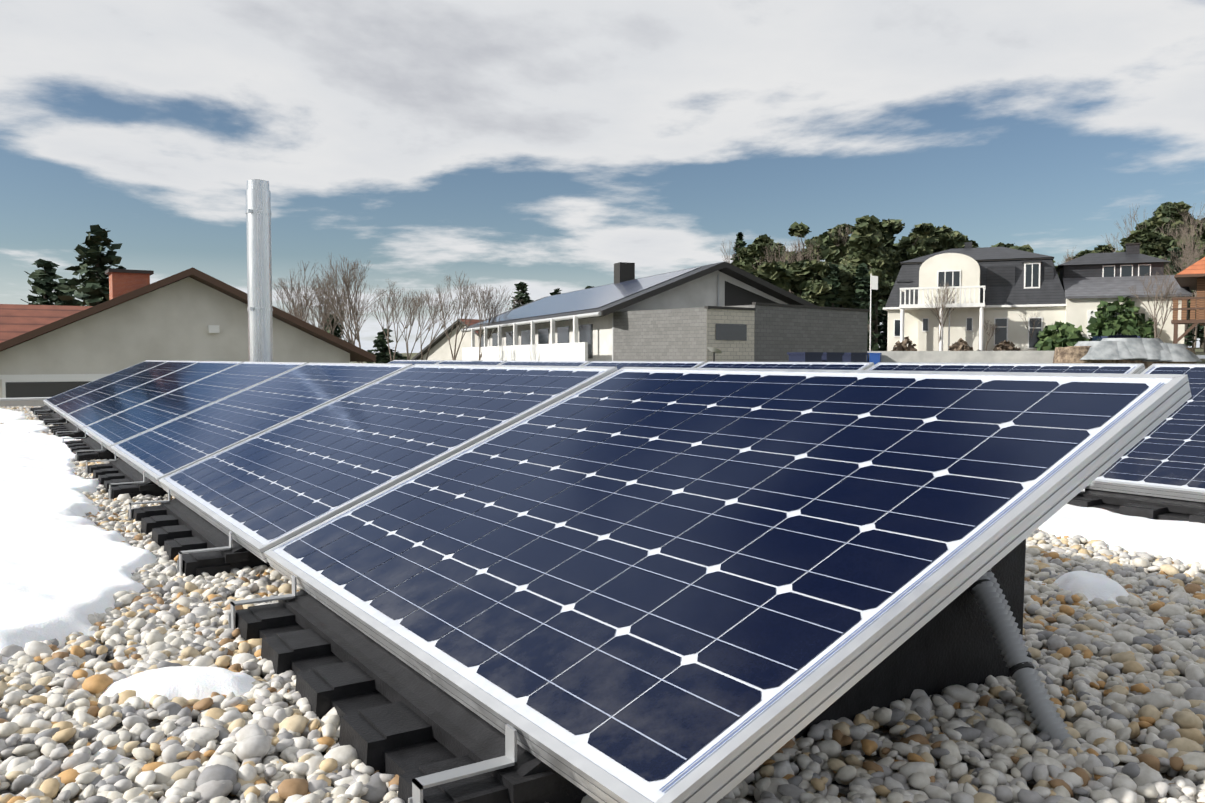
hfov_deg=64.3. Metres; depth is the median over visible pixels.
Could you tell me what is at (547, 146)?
sky
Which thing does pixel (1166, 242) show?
forest pine
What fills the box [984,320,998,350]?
garden tree
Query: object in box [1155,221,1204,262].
bare forest tree
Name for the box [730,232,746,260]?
forest spruce
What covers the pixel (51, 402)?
solar panel
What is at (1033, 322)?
garden tree
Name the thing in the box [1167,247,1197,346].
bare tree
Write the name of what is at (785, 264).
forest
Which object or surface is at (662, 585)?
solar panel
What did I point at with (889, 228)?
forest pine
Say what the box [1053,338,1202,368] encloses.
woodpile tarp
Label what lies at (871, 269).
forest
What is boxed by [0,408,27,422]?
snow patch
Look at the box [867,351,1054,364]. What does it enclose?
villa garden wall
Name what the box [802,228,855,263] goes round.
forest pine
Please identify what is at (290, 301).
bare tree
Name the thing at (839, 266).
forest
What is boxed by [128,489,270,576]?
mount tub
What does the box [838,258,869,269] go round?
forest pine
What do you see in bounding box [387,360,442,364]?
solar panel
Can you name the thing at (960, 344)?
dry shrub
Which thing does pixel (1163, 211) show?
forest pine
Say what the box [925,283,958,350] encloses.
garden tree
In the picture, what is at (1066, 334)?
bush
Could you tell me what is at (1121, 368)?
solar panel
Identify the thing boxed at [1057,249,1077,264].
bare forest tree
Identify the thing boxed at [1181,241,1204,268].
forest pine
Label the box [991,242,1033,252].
tree
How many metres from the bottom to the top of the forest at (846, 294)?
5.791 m
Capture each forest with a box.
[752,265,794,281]
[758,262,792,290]
[771,261,797,295]
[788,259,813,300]
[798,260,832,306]
[812,262,846,307]
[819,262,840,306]
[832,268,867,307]
[843,263,864,306]
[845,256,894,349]
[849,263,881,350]
[866,268,881,342]
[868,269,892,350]
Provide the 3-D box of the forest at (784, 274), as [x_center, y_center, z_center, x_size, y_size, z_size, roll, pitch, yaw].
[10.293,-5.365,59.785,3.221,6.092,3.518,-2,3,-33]
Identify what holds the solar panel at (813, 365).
on the mount tub
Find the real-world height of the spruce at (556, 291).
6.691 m
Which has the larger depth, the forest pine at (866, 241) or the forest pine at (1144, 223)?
the forest pine at (1144, 223)
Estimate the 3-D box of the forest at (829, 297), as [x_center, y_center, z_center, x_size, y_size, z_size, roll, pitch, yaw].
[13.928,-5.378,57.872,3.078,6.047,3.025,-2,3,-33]
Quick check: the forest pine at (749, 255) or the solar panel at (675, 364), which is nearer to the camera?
the solar panel at (675, 364)
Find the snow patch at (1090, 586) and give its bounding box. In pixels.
[1032,571,1128,605]
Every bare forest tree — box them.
[721,238,738,262]
[753,243,809,291]
[778,235,826,292]
[827,225,852,265]
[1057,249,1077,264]
[1101,205,1154,251]
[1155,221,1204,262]
[1166,202,1204,347]
[1181,246,1203,347]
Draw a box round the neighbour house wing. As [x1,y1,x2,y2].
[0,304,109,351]
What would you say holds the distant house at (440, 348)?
on the terrain ground
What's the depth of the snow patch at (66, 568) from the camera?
2.84 m
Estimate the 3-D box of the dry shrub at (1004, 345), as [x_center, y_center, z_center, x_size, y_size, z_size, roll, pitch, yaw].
[21.250,-2.476,50.485,1.614,1.537,1.593,-2,3,-33]
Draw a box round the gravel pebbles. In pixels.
[0,405,1204,802]
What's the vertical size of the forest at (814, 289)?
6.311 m
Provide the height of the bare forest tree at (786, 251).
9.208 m
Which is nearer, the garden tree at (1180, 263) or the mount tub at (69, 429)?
the mount tub at (69, 429)
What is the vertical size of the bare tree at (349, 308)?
5.920 m
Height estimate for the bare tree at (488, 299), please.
5.078 m
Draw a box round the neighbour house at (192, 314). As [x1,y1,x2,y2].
[0,267,375,397]
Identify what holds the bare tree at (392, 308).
on the terrain ground
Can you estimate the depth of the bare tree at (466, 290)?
42.09 m
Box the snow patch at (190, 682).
[98,666,287,711]
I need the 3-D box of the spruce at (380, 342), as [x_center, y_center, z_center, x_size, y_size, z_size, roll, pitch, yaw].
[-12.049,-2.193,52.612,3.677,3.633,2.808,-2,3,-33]
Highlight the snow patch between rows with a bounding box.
[1039,504,1204,567]
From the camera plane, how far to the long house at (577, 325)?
34.75 m
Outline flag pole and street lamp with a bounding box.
[869,273,953,350]
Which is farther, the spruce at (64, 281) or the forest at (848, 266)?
the forest at (848, 266)
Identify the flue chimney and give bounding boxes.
[245,179,272,361]
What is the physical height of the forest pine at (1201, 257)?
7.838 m
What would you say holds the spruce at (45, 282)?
on the terrain ground
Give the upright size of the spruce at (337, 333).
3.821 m
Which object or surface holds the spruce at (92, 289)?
on the terrain ground
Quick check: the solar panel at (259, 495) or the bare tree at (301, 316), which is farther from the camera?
the bare tree at (301, 316)
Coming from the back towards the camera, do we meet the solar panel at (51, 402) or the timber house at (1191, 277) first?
the timber house at (1191, 277)
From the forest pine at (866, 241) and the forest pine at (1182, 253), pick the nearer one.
the forest pine at (866, 241)
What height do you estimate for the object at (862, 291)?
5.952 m
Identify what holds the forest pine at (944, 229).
on the terrain ground
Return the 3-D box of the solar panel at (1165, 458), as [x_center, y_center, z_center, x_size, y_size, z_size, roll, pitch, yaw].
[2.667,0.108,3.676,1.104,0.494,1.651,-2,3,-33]
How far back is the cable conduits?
1.59 m
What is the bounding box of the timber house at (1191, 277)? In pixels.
[1171,257,1204,343]
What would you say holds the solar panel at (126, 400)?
on the mount tub at (69, 429)
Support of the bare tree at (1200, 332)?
on the terrain ground
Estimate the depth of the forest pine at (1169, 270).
70.28 m
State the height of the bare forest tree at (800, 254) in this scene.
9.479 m
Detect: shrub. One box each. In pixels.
[891,336,916,350]
[948,338,972,350]
[993,340,1020,350]
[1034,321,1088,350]
[1086,294,1153,340]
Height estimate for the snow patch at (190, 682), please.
0.068 m
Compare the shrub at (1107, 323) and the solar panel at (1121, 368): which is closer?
the solar panel at (1121, 368)
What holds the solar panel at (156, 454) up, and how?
on the mount tub at (116, 478)
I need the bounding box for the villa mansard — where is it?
[883,242,1191,350]
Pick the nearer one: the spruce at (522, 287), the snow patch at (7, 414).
the snow patch at (7, 414)
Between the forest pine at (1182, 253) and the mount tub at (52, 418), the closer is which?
the mount tub at (52, 418)
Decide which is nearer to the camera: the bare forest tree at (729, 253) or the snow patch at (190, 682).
the snow patch at (190, 682)
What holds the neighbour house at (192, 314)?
on the terrain ground
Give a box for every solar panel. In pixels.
[43,360,167,409]
[52,361,199,418]
[65,361,241,432]
[83,362,306,452]
[110,362,411,486]
[159,364,616,562]
[264,367,1191,802]
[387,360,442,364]
[437,360,506,364]
[500,361,589,365]
[583,361,704,369]
[697,361,873,369]
[867,362,1144,373]
[1085,364,1204,501]
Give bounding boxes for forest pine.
[730,234,783,272]
[777,242,799,295]
[783,221,820,278]
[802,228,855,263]
[824,223,853,263]
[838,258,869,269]
[845,215,900,349]
[868,218,904,279]
[890,223,936,280]
[908,225,952,252]
[937,231,978,251]
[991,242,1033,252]
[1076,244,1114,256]
[1116,237,1161,255]
[1129,228,1182,264]
[1135,220,1148,229]
[1147,201,1204,238]
[1150,255,1178,274]
[1170,230,1204,346]
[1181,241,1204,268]
[1191,255,1204,292]
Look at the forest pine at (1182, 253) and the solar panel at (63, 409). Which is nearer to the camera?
the solar panel at (63, 409)
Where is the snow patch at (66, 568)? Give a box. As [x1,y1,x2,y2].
[0,420,156,663]
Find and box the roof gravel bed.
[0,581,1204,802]
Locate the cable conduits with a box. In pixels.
[968,569,1080,750]
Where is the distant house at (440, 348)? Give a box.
[411,319,480,360]
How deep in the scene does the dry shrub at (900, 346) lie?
50.84 m
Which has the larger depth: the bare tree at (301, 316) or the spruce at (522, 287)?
the spruce at (522, 287)
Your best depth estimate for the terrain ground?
60.41 m
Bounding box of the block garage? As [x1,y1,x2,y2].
[613,302,868,362]
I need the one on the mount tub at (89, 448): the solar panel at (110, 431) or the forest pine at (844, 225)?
the solar panel at (110, 431)
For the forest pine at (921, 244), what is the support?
on the terrain ground
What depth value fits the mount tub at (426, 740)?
1.60 m
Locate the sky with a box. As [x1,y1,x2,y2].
[0,0,1204,352]
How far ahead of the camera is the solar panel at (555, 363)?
9.49 m
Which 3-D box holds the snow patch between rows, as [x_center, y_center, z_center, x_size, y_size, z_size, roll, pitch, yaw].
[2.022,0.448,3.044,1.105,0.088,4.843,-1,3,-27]
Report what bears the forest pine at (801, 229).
on the terrain ground
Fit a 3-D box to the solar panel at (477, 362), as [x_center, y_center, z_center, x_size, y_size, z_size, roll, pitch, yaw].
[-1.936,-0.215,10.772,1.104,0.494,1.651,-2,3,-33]
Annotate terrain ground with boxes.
[350,347,1204,363]
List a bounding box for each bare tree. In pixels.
[272,261,349,330]
[273,285,314,319]
[287,278,351,337]
[309,252,386,362]
[318,298,375,340]
[367,279,422,360]
[390,291,447,359]
[406,286,466,359]
[423,272,483,359]
[469,284,523,359]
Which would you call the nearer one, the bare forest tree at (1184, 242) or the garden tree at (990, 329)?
the garden tree at (990, 329)
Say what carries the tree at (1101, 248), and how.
on the terrain ground
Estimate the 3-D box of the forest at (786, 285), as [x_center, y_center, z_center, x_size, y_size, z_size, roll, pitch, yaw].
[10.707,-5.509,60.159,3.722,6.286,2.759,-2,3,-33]
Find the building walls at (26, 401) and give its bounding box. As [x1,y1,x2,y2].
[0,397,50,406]
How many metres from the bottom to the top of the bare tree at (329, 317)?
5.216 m
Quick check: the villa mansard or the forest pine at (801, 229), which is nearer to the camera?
the villa mansard
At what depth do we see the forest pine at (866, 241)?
71.27 m
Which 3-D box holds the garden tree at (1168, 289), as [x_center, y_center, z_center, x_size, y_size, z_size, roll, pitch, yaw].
[26.578,-3.831,45.778,2.013,5.140,2.797,-2,3,-33]
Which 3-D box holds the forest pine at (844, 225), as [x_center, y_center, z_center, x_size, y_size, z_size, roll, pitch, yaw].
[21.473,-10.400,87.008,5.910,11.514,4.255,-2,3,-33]
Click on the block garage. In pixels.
(762, 332)
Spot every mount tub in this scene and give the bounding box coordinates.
[29,402,55,414]
[37,409,68,424]
[47,418,88,438]
[62,431,119,461]
[85,452,167,498]
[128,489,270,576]
[228,539,1025,802]
[1067,488,1204,522]
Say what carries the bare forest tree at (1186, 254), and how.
on the terrain ground
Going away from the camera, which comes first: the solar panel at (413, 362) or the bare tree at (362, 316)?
the solar panel at (413, 362)
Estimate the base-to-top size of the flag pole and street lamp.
8.962 m
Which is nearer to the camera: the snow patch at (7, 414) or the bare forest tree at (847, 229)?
the snow patch at (7, 414)
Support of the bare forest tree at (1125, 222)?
on the terrain ground
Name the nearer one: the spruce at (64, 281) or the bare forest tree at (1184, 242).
the spruce at (64, 281)
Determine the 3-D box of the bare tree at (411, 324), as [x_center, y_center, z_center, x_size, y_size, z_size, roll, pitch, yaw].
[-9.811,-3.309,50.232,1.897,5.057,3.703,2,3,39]
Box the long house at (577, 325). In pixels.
[461,261,816,361]
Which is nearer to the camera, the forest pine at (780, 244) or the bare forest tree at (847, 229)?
the bare forest tree at (847, 229)
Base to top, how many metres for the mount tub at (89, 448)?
0.546 m
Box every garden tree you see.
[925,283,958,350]
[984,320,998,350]
[1022,311,1041,338]
[1129,268,1189,337]
[1161,246,1204,351]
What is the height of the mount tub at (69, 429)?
0.546 m
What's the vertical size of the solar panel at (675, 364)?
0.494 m
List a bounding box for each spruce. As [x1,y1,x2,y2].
[21,259,70,305]
[53,278,84,305]
[57,224,125,305]
[324,314,349,342]
[367,328,406,363]
[509,282,533,309]
[550,288,560,295]
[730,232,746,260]
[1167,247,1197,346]
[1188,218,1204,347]
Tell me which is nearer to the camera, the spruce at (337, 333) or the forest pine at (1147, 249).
the spruce at (337, 333)

